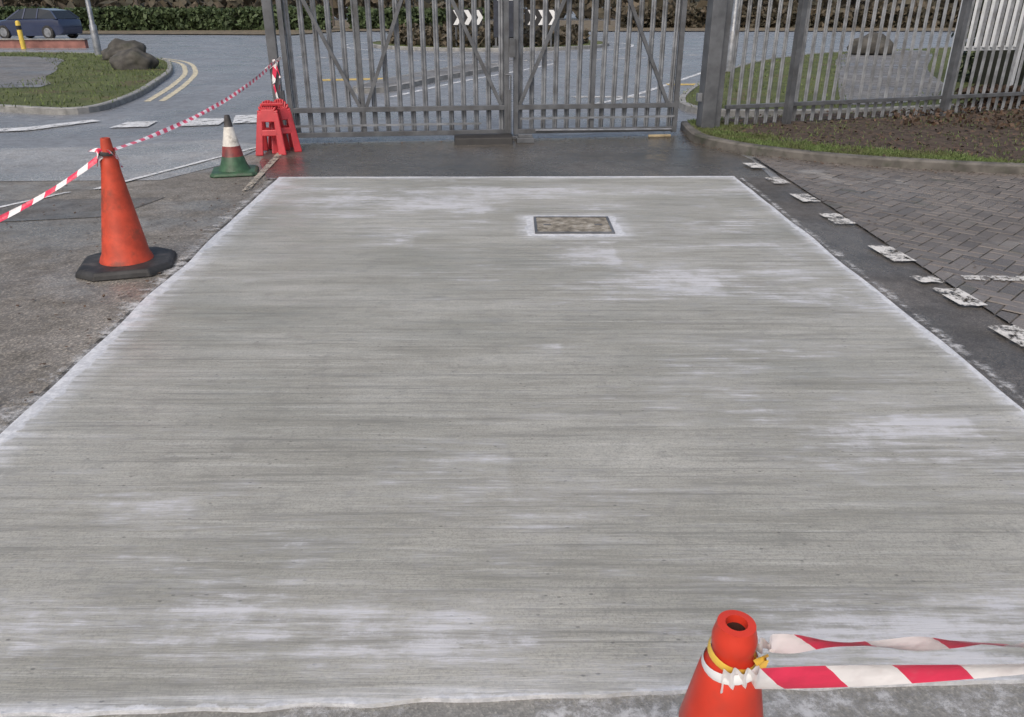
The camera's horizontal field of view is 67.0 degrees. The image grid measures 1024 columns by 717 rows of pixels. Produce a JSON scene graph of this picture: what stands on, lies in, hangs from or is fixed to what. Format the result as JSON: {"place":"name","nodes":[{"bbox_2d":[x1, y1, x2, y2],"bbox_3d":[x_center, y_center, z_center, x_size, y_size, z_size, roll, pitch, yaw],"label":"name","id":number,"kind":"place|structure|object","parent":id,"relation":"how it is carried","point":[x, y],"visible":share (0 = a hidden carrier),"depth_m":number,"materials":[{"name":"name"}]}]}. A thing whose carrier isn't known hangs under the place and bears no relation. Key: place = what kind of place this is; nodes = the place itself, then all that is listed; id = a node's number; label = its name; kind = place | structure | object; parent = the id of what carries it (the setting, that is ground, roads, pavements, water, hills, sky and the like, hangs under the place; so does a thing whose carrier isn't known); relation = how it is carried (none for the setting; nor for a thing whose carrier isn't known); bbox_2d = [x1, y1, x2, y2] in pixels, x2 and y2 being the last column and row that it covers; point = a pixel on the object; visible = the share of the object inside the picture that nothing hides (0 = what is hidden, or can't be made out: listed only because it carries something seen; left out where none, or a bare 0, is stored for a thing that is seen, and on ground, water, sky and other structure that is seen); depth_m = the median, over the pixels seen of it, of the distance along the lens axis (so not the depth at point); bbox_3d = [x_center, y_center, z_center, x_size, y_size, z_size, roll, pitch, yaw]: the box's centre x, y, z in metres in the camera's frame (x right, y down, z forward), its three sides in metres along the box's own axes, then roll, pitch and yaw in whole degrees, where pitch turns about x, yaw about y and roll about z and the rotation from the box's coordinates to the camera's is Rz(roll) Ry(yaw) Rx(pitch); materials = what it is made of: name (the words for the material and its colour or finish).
{"place":"outdoors","nodes":[
{"label":"outdoors","id":0,"kind":"place"},
{"bbox_2d":[0,56,63,87],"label":"footpath ground","id":1,"kind":"structure","parent":0,"point":[14,70],"depth_m":19.42,"materials":[{"name":"concrete"}]},
{"bbox_2d":[0,40,88,47],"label":"wall","id":2,"kind":"structure","parent":0,"point":[47,43],"depth_m":31.16,"materials":[{"name":"brick"}]},
{"bbox_2d":[0,38,88,39],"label":"coping","id":3,"kind":"object","parent":2,"relation":"on","point":[45,38],"visible":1,"depth_m":31.21,"materials":[{"name":"concrete"}]},
{"bbox_2d":[0,197,163,221],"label":"tarmac patch ground","id":4,"kind":"structure","parent":0,"point":[65,208],"depth_m":6.63,"materials":[{"name":"grey asphalt"}]},
{"bbox_2d":[0,51,171,108],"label":"grass verge ground","id":5,"kind":"structure","parent":0,"point":[84,100],"depth_m":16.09,"materials":[{"name":"green plant"}]},
{"bbox_2d":[85,0,101,54],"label":"street lamp","id":6,"kind":"object","parent":5,"relation":"on","point":[95,37],"visible":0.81,"depth_m":25.08,"materials":[{"name":"metal"}]},
{"bbox_2d":[101,38,145,59],"bbox_3d":[-11.719,-9.303,23.240,1.309,0.605,1.032,0,25,0],"label":"boulder","id":7,"kind":"object","parent":5,"relation":"on","point":[115,46],"visible":0.46,"depth_m":22.98,"materials":[{"name":"stone"}]},
{"bbox_2d":[109,47,158,69],"bbox_3d":[-9.721,-7.708,19.880,1.154,0.554,0.886,0,25,0],"label":"boulder","id":8,"kind":"object","parent":5,"relation":"on","point":[134,58],"visible":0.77,"depth_m":19.66,"materials":[{"name":"stone"}]},
{"bbox_2d":[0,140,255,180],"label":"pale concrete pavement","id":9,"kind":"structure","parent":0,"point":[49,164],"depth_m":8.68,"materials":[{"name":"grey concrete"}]},
{"bbox_2d":[93,147,255,188],"bbox_3d":[-3.510,-2.108,8.409,0.066,0.001,2.613,8,26,17],"label":"painted line","id":10,"kind":"object","parent":9,"relation":"on","point":[174,168],"visible":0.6,"depth_m":8.21,"materials":[{"name":"paint"}]},
{"bbox_2d":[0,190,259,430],"bbox_3d":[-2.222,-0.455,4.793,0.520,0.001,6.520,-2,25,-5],"label":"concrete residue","id":11,"kind":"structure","parent":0,"point":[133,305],"depth_m":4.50},
{"bbox_2d":[0,153,275,428],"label":"forecourt asphalt ground","id":12,"kind":"structure","parent":0,"point":[37,268],"depth_m":5.20,"materials":[{"name":"grey asphalt"}]},
{"bbox_2d":[0,192,68,207],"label":"painted line","id":13,"kind":"object","parent":12,"relation":"on","point":[31,199],"visible":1,"depth_m":6.85,"materials":[{"name":"paint"}]},
{"bbox_2d":[75,137,176,281],"bbox_3d":[-2.570,-1.000,5.008,0.586,0.836,0.586,-7,26,-16],"label":"traffic cone","id":14,"kind":"object","parent":12,"relation":"on","point":[127,252],"visible":0.98,"depth_m":4.98,"materials":[{"name":"orange plastic"}]},
{"bbox_2d":[0,57,281,221],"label":"barrier tape","id":15,"kind":"object","parent":14,"relation":"attached to","point":[87,166],"visible":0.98,"depth_m":5.13,"materials":[{"name":"plastic"}]},
{"bbox_2d":[0,177,276,433],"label":"expansion joint ground","id":16,"kind":"structure","parent":12,"relation":"on","point":[48,387],"depth_m":4.07,"materials":[{"name":"grey concrete"}]},
{"bbox_2d":[210,115,258,177],"bbox_3d":[-2.880,-2.196,7.925,0.465,0.576,0.465,-6,25,-13],"label":"traffic cone","id":17,"kind":"object","parent":12,"relation":"on","point":[234,163],"visible":1,"depth_m":7.88,"materials":[{"name":"green plastic"}]},
{"bbox_2d":[6,131,1023,400],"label":"leaf scraps and grit","id":18,"kind":"object","parent":12,"relation":"on","point":[342,141],"visible":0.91,"depth_m":6.67,"materials":[{"name":"brown plant"}]},
{"bbox_2d":[330,0,334,25],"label":"bare tree","id":19,"kind":"object","parent":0,"point":[332,17],"visible":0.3,"depth_m":60.23,"materials":[{"name":"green plant"}]},
{"bbox_2d":[355,63,497,87],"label":"splitter island ground","id":20,"kind":"structure","parent":0,"point":[417,76],"depth_m":18.01,"materials":[{"name":"concrete"}]},
{"bbox_2d":[28,0,861,6],"label":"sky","id":21,"kind":"structure","parent":0,"point":[428,1],"materials":[{"name":"white"}]},
{"bbox_2d":[0,7,975,176],"bbox_3d":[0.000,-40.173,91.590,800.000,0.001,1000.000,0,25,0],"label":"ground","id":22,"kind":"structure","parent":0,"point":[226,65],"depth_m":16.38,"materials":[{"name":"grey asphalt"}]},
{"bbox_2d":[15,21,25,48],"bbox_3d":[-19.300,-12.709,30.366,0.186,1.030,0.186,0,25,0],"label":"bollard","id":23,"kind":"object","parent":22,"relation":"on","point":[20,34],"visible":0.99,"depth_m":30.31,"materials":[{"name":"yellow plastic"}]},
{"bbox_2d":[0,8,82,37],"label":"parked car","id":24,"kind":"object","parent":22,"relation":"on","point":[48,22],"visible":0.95,"depth_m":38.35,"materials":[{"name":"blue paint"}]},
{"bbox_2d":[0,119,98,130],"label":"give way line","id":25,"kind":"object","parent":22,"relation":"on","point":[40,126],"visible":1,"depth_m":11.03,"materials":[{"name":"paint"}]},
{"bbox_2d":[0,52,172,114],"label":"verge kerb","id":26,"kind":"structure","parent":22,"relation":"on","point":[126,98],"depth_m":12.68,"materials":[{"name":"concrete"}]},
{"bbox_2d":[109,121,156,127],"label":"give way line","id":27,"kind":"object","parent":22,"relation":"on","point":[136,124],"visible":1,"depth_m":11.22,"materials":[{"name":"paint"}]},
{"bbox_2d":[145,60,187,100],"bbox_3d":[-9.428,-7.681,20.609,1.766,0.001,15.528,-12,27,-25],"label":"double line","id":28,"kind":"object","parent":22,"relation":"on","point":[184,73],"visible":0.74,"depth_m":17.38,"materials":[{"name":"yellow paint"}]},
{"bbox_2d":[159,58,197,100],"bbox_3d":[-9.222,-7.736,20.729,1.783,0.001,15.690,-12,27,-25],"label":"double line","id":29,"kind":"object","parent":22,"relation":"on","point":[186,83],"visible":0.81,"depth_m":17.38,"materials":[{"name":"yellow paint"}]},
{"bbox_2d":[181,118,223,125],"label":"give way line","id":30,"kind":"object","parent":22,"relation":"on","point":[202,122],"visible":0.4,"depth_m":11.51,"materials":[{"name":"paint"}]},
{"bbox_2d":[233,115,256,122],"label":"give way line","id":31,"kind":"object","parent":22,"relation":"on","point":[244,118],"visible":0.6,"depth_m":11.76,"materials":[{"name":"paint"}]},
{"bbox_2d":[322,78,382,80],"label":"yellow line","id":32,"kind":"object","parent":22,"relation":"on","point":[349,79],"visible":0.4,"depth_m":18.06,"materials":[{"name":"paint"}]},
{"bbox_2d":[353,63,498,92],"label":"splitter kerb","id":33,"kind":"structure","parent":22,"relation":"on","point":[405,85],"depth_m":17.24,"materials":[{"name":"concrete"}]},
{"bbox_2d":[389,63,553,96],"bbox_3d":[-0.482,-6.964,19.041,0.242,0.001,10.292,9,26,19],"label":"line","id":34,"kind":"object","parent":22,"relation":"on","point":[459,81],"visible":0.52,"depth_m":17.38,"materials":[{"name":"paint"}]},
{"bbox_2d":[3,0,975,19],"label":"distant trees","id":35,"kind":"object","parent":22,"relation":"on","point":[63,4],"visible":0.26,"depth_m":88.53,"materials":[{"name":"green plant"}]},
{"bbox_2d":[346,42,633,52],"bbox_3d":[-1.000,-13.661,33.669,12.520,0.001,12.520,0,25,0],"label":"roundabout line","id":36,"kind":"object","parent":22,"relation":"on","point":[446,52],"visible":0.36,"depth_m":30.11,"materials":[{"name":"paint"}]},
{"bbox_2d":[373,40,608,50],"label":"roundabout kerb","id":37,"kind":"structure","parent":22,"relation":"on","point":[483,49],"depth_m":29.51,"materials":[{"name":"concrete"}]},
{"bbox_2d":[572,96,644,97],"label":"give way line","id":38,"kind":"object","parent":22,"relation":"on","point":[610,96],"visible":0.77,"depth_m":14.73,"materials":[{"name":"white paint"}]},
{"bbox_2d":[597,72,700,102],"bbox_3d":[3.191,-5.892,16.701,0.391,0.001,9.033,12,27,25],"label":"road line","id":39,"kind":"object","parent":22,"relation":"on","point":[655,87],"visible":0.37,"depth_m":16.14,"materials":[{"name":"paint"}]},
{"bbox_2d":[696,0,732,128],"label":"gate post","id":40,"kind":"object","parent":22,"relation":"on","point":[709,97],"visible":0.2,"depth_m":9.87,"materials":[{"name":"grey metal"}]},
{"bbox_2d":[679,47,986,116],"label":"verge kerb","id":41,"kind":"structure","parent":22,"relation":"on","point":[685,107],"depth_m":12.38,"materials":[{"name":"concrete"}]},
{"bbox_2d":[680,121,1023,174],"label":"bed kerb","id":42,"kind":"structure","parent":22,"relation":"on","point":[694,135],"depth_m":8.34,"materials":[{"name":"concrete"}]},
{"bbox_2d":[724,0,1023,124],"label":"palisade fence","id":43,"kind":"object","parent":22,"relation":"on","point":[791,103],"visible":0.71,"depth_m":10.76,"materials":[{"name":"metal"}]},
{"bbox_2d":[373,40,602,47],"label":"roundabout grass ground","id":44,"kind":"structure","parent":0,"point":[588,43],"depth_m":31.07,"materials":[{"name":"green plant"}]},
{"bbox_2d":[451,9,482,46],"bbox_3d":[-1.744,-12.712,29.748,1.260,1.350,0.122,-2,25,-5],"label":"chevron sign","id":45,"kind":"object","parent":44,"relation":"on","point":[467,18],"visible":0.59,"depth_m":29.57,"materials":[{"name":"black paint"}]},
{"bbox_2d":[387,21,590,46],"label":"roundabout shrubs","id":46,"kind":"object","parent":44,"relation":"on","point":[442,32],"visible":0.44,"depth_m":30.94,"materials":[{"name":"green plant"}]},
{"bbox_2d":[492,0,523,47],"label":"direction sign","id":47,"kind":"object","parent":44,"relation":"on","point":[495,12],"visible":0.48,"depth_m":29.18,"materials":[{"name":"grey metal"}]},
{"bbox_2d":[525,9,554,46],"bbox_3d":[1.114,-12.670,29.655,1.260,1.350,0.122,2,25,5],"label":"chevron sign","id":48,"kind":"object","parent":44,"relation":"on","point":[539,16],"visible":0.44,"depth_m":29.46,"materials":[{"name":"black paint"}]},
{"bbox_2d":[0,176,1023,716],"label":"concrete slab","id":49,"kind":"structure","parent":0,"point":[326,442],"depth_m":2.90,"materials":[{"name":"grey concrete"}]},
{"bbox_2d":[533,216,614,233],"bbox_3d":[0.477,-1.050,6.069,0.606,0.012,0.486,0,25,0],"label":"manhole cover","id":50,"kind":"object","parent":49,"relation":"on","point":[572,224],"visible":1,"depth_m":6.04,"materials":[{"name":"grey metal"}]},
{"bbox_2d":[260,135,769,178],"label":"asphalt apron ground","id":51,"kind":"structure","parent":0,"point":[672,155],"depth_m":8.71,"materials":[{"name":"grey asphalt"}]},
{"bbox_2d":[242,153,280,190],"bbox_3d":[-2.600,-2.000,8.163,0.080,0.001,2.114,-3,25,-6],"label":"painted line","id":52,"kind":"object","parent":51,"relation":"on","point":[263,170],"visible":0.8,"depth_m":8.09,"materials":[{"name":"white paint"}]},
{"bbox_2d":[256,98,301,155],"bbox_3d":[-2.749,-2.734,9.080,0.502,0.593,0.562,-4,25,-8],"label":"folding road sign frame","id":53,"kind":"object","parent":51,"relation":"on","point":[275,113],"visible":1,"depth_m":8.95,"materials":[{"name":"red plastic"}]},
{"bbox_2d":[261,0,687,138],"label":"palisade gate","id":54,"kind":"structure","parent":51,"relation":"on","point":[508,47],"depth_m":9.72,"materials":[{"name":"metal"}]},
{"bbox_2d":[454,133,533,144],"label":"gate stop","id":55,"kind":"structure","parent":51,"relation":"on","point":[484,139],"depth_m":9.64,"materials":[{"name":"grey concrete"}]},
{"bbox_2d":[744,163,766,167],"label":"painted line","id":56,"kind":"object","parent":51,"relation":"on","point":[757,165],"visible":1,"depth_m":8.27,"materials":[{"name":"white paint"}]},
{"bbox_2d":[26,683,1023,716],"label":"asphalt ground","id":57,"kind":"structure","parent":0,"point":[916,701],"depth_m":1.93,"materials":[{"name":"grey asphalt"}]},
{"bbox_2d":[306,686,1015,716],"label":"concrete residue","id":58,"kind":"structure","parent":57,"relation":"on","point":[803,709],"depth_m":1.92},
{"bbox_2d":[677,610,763,716],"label":"traffic cone","id":59,"kind":"object","parent":57,"relation":"on","point":[734,638],"visible":0.94,"depth_m":1.19,"materials":[{"name":"orange plastic"}]},
{"bbox_2d":[82,20,968,34],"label":"verge ground","id":60,"kind":"structure","parent":0,"point":[587,25],"depth_m":50.59,"materials":[{"name":"green plant"}]},
{"bbox_2d":[0,4,332,30],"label":"clipped hedge","id":61,"kind":"object","parent":60,"relation":"on","point":[129,17],"visible":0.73,"depth_m":50.83,"materials":[{"name":"green plant"}]},
{"bbox_2d":[346,5,484,28],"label":"clipped hedge","id":62,"kind":"object","parent":60,"relation":"on","point":[388,16],"visible":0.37,"depth_m":53.94,"materials":[{"name":"green plant"}]},
{"bbox_2d":[620,4,981,27],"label":"clipped hedge","id":63,"kind":"object","parent":60,"relation":"on","point":[695,17],"visible":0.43,"depth_m":56.50,"materials":[{"name":"green plant"}]},
{"bbox_2d":[609,0,610,24],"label":"bare tree","id":64,"kind":"object","parent":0,"point":[610,12],"visible":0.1,"depth_m":63.80,"materials":[{"name":"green plant"}]},
{"bbox_2d":[679,47,1023,110],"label":"grass verge ground","id":65,"kind":"structure","parent":0,"point":[690,98],"depth_m":16.30,"materials":[{"name":"green plant"}]},
{"bbox_2d":[726,0,738,71],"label":"street lamp","id":66,"kind":"object","parent":65,"relation":"on","point":[732,34],"visible":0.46,"depth_m":18.84,"materials":[{"name":"metal"}]},
{"bbox_2d":[939,0,1023,102],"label":"white slatted panel","id":67,"kind":"object","parent":65,"relation":"on","point":[982,47],"visible":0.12,"depth_m":12.80,"materials":[{"name":"paint"}]},
{"bbox_2d":[951,0,1023,85],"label":"conifer hedge","id":68,"kind":"object","parent":65,"relation":"on","point":[985,68],"visible":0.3,"depth_m":15.79,"materials":[{"name":"green plant"}]},
{"bbox_2d":[954,83,1023,108],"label":"shrub border","id":69,"kind":"object","parent":65,"relation":"on","point":[995,90],"visible":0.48,"depth_m":12.34,"materials":[{"name":"brown plant"}]},
{"bbox_2d":[693,105,1023,162],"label":"soil ground","id":70,"kind":"structure","parent":0,"point":[885,130],"depth_m":9.89,"materials":[{"name":"brown soil"}]},
{"bbox_2d":[686,106,1023,162],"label":"grass","id":71,"kind":"structure","parent":70,"relation":"on","point":[729,134],"depth_m":9.00,"materials":[{"name":"green plant"}]},
{"bbox_2d":[703,104,1023,162],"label":"fallen leaves","id":72,"kind":"object","parent":70,"relation":"on","point":[900,148],"visible":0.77,"depth_m":9.89,"materials":[{"name":"brown plant"}]},
{"bbox_2d":[884,104,1023,129],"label":"dead ground plants","id":73,"kind":"object","parent":70,"relation":"on","point":[966,109],"visible":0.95,"depth_m":10.76,"materials":[{"name":"brown plant"}]},
{"bbox_2d":[736,169,1023,408],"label":"asphalt strip ground","id":74,"kind":"structure","parent":0,"point":[979,340],"depth_m":4.73,"materials":[{"name":"grey asphalt"}]},
{"bbox_2d":[766,177,789,182],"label":"painted line","id":75,"kind":"object","parent":74,"relation":"on","point":[779,180],"visible":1,"depth_m":7.57,"materials":[{"name":"white paint"}]},
{"bbox_2d":[789,193,819,200],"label":"painted line","id":76,"kind":"object","parent":74,"relation":"on","point":[801,198],"visible":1,"depth_m":6.87,"materials":[{"name":"white paint"}]},
{"bbox_2d":[820,213,854,223],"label":"painted line","id":77,"kind":"object","parent":74,"relation":"on","point":[846,220],"visible":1,"depth_m":6.25,"materials":[{"name":"white paint"}]},
{"bbox_2d":[741,178,1010,387],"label":"concrete residue","id":78,"kind":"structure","parent":74,"relation":"on","point":[937,330],"depth_m":4.52},
{"bbox_2d":[868,245,915,260],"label":"painted line","id":79,"kind":"object","parent":74,"relation":"on","point":[882,249],"visible":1,"depth_m":5.35,"materials":[{"name":"white paint"}]},
{"bbox_2d":[910,276,945,282],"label":"painted line","id":80,"kind":"object","parent":74,"relation":"on","point":[926,279],"visible":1,"depth_m":4.84,"materials":[{"name":"white paint"}]},
{"bbox_2d":[933,287,986,305],"bbox_3d":[2.637,-0.367,4.565,0.166,0.001,0.321,-1,25,-3],"label":"painted line","id":81,"kind":"object","parent":74,"relation":"on","point":[959,300],"visible":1,"depth_m":4.55,"materials":[{"name":"white paint"}]},
{"bbox_2d":[988,325,1023,345],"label":"painted line","id":82,"kind":"object","parent":74,"relation":"on","point":[1003,332],"visible":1,"depth_m":4.06,"materials":[{"name":"white paint"}]},
{"bbox_2d":[835,50,942,104],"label":"footpath ground","id":83,"kind":"structure","parent":0,"point":[885,75],"depth_m":17.80,"materials":[{"name":"concrete"}]},
{"bbox_2d":[847,32,893,53],"bbox_3d":[11.860,-10.408,25.489,1.543,0.665,1.048,0,25,0],"label":"boulder","id":84,"kind":"object","parent":83,"relation":"on","point":[873,44],"visible":0.56,"depth_m":25.16,"materials":[{"name":"stone"}]},
{"bbox_2d":[766,160,1023,322],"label":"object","id":85,"kind":"structure","parent":0,"point":[956,235],"depth_m":5.95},
{"bbox_2d":[754,156,1023,330],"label":"paving blocks","id":86,"kind":"structure","parent":85,"relation":"on","point":[851,183],"depth_m":6.38,"materials":[{"name":"grey brick"}]},
{"bbox_2d":[961,275,1023,280],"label":"painted line","id":87,"kind":"object","parent":86,"relation":"on","point":[1003,278],"visible":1,"depth_m":4.88,"materials":[{"name":"white paint"}]},
{"bbox_3d":[2.750,0.690,1.416,0.396,0.732,0.396,-9,26,-18],"label":"traffic cone","id":88,"kind":"object","parent":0,"visible":0},
{"bbox_2d":[701,634,1023,692],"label":"barrier tape","id":89,"kind":"object","parent":88,"relation":"attached to","point":[759,675],"visible":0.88,"depth_m":1.19,"materials":[{"name":"plastic"}]}
]}

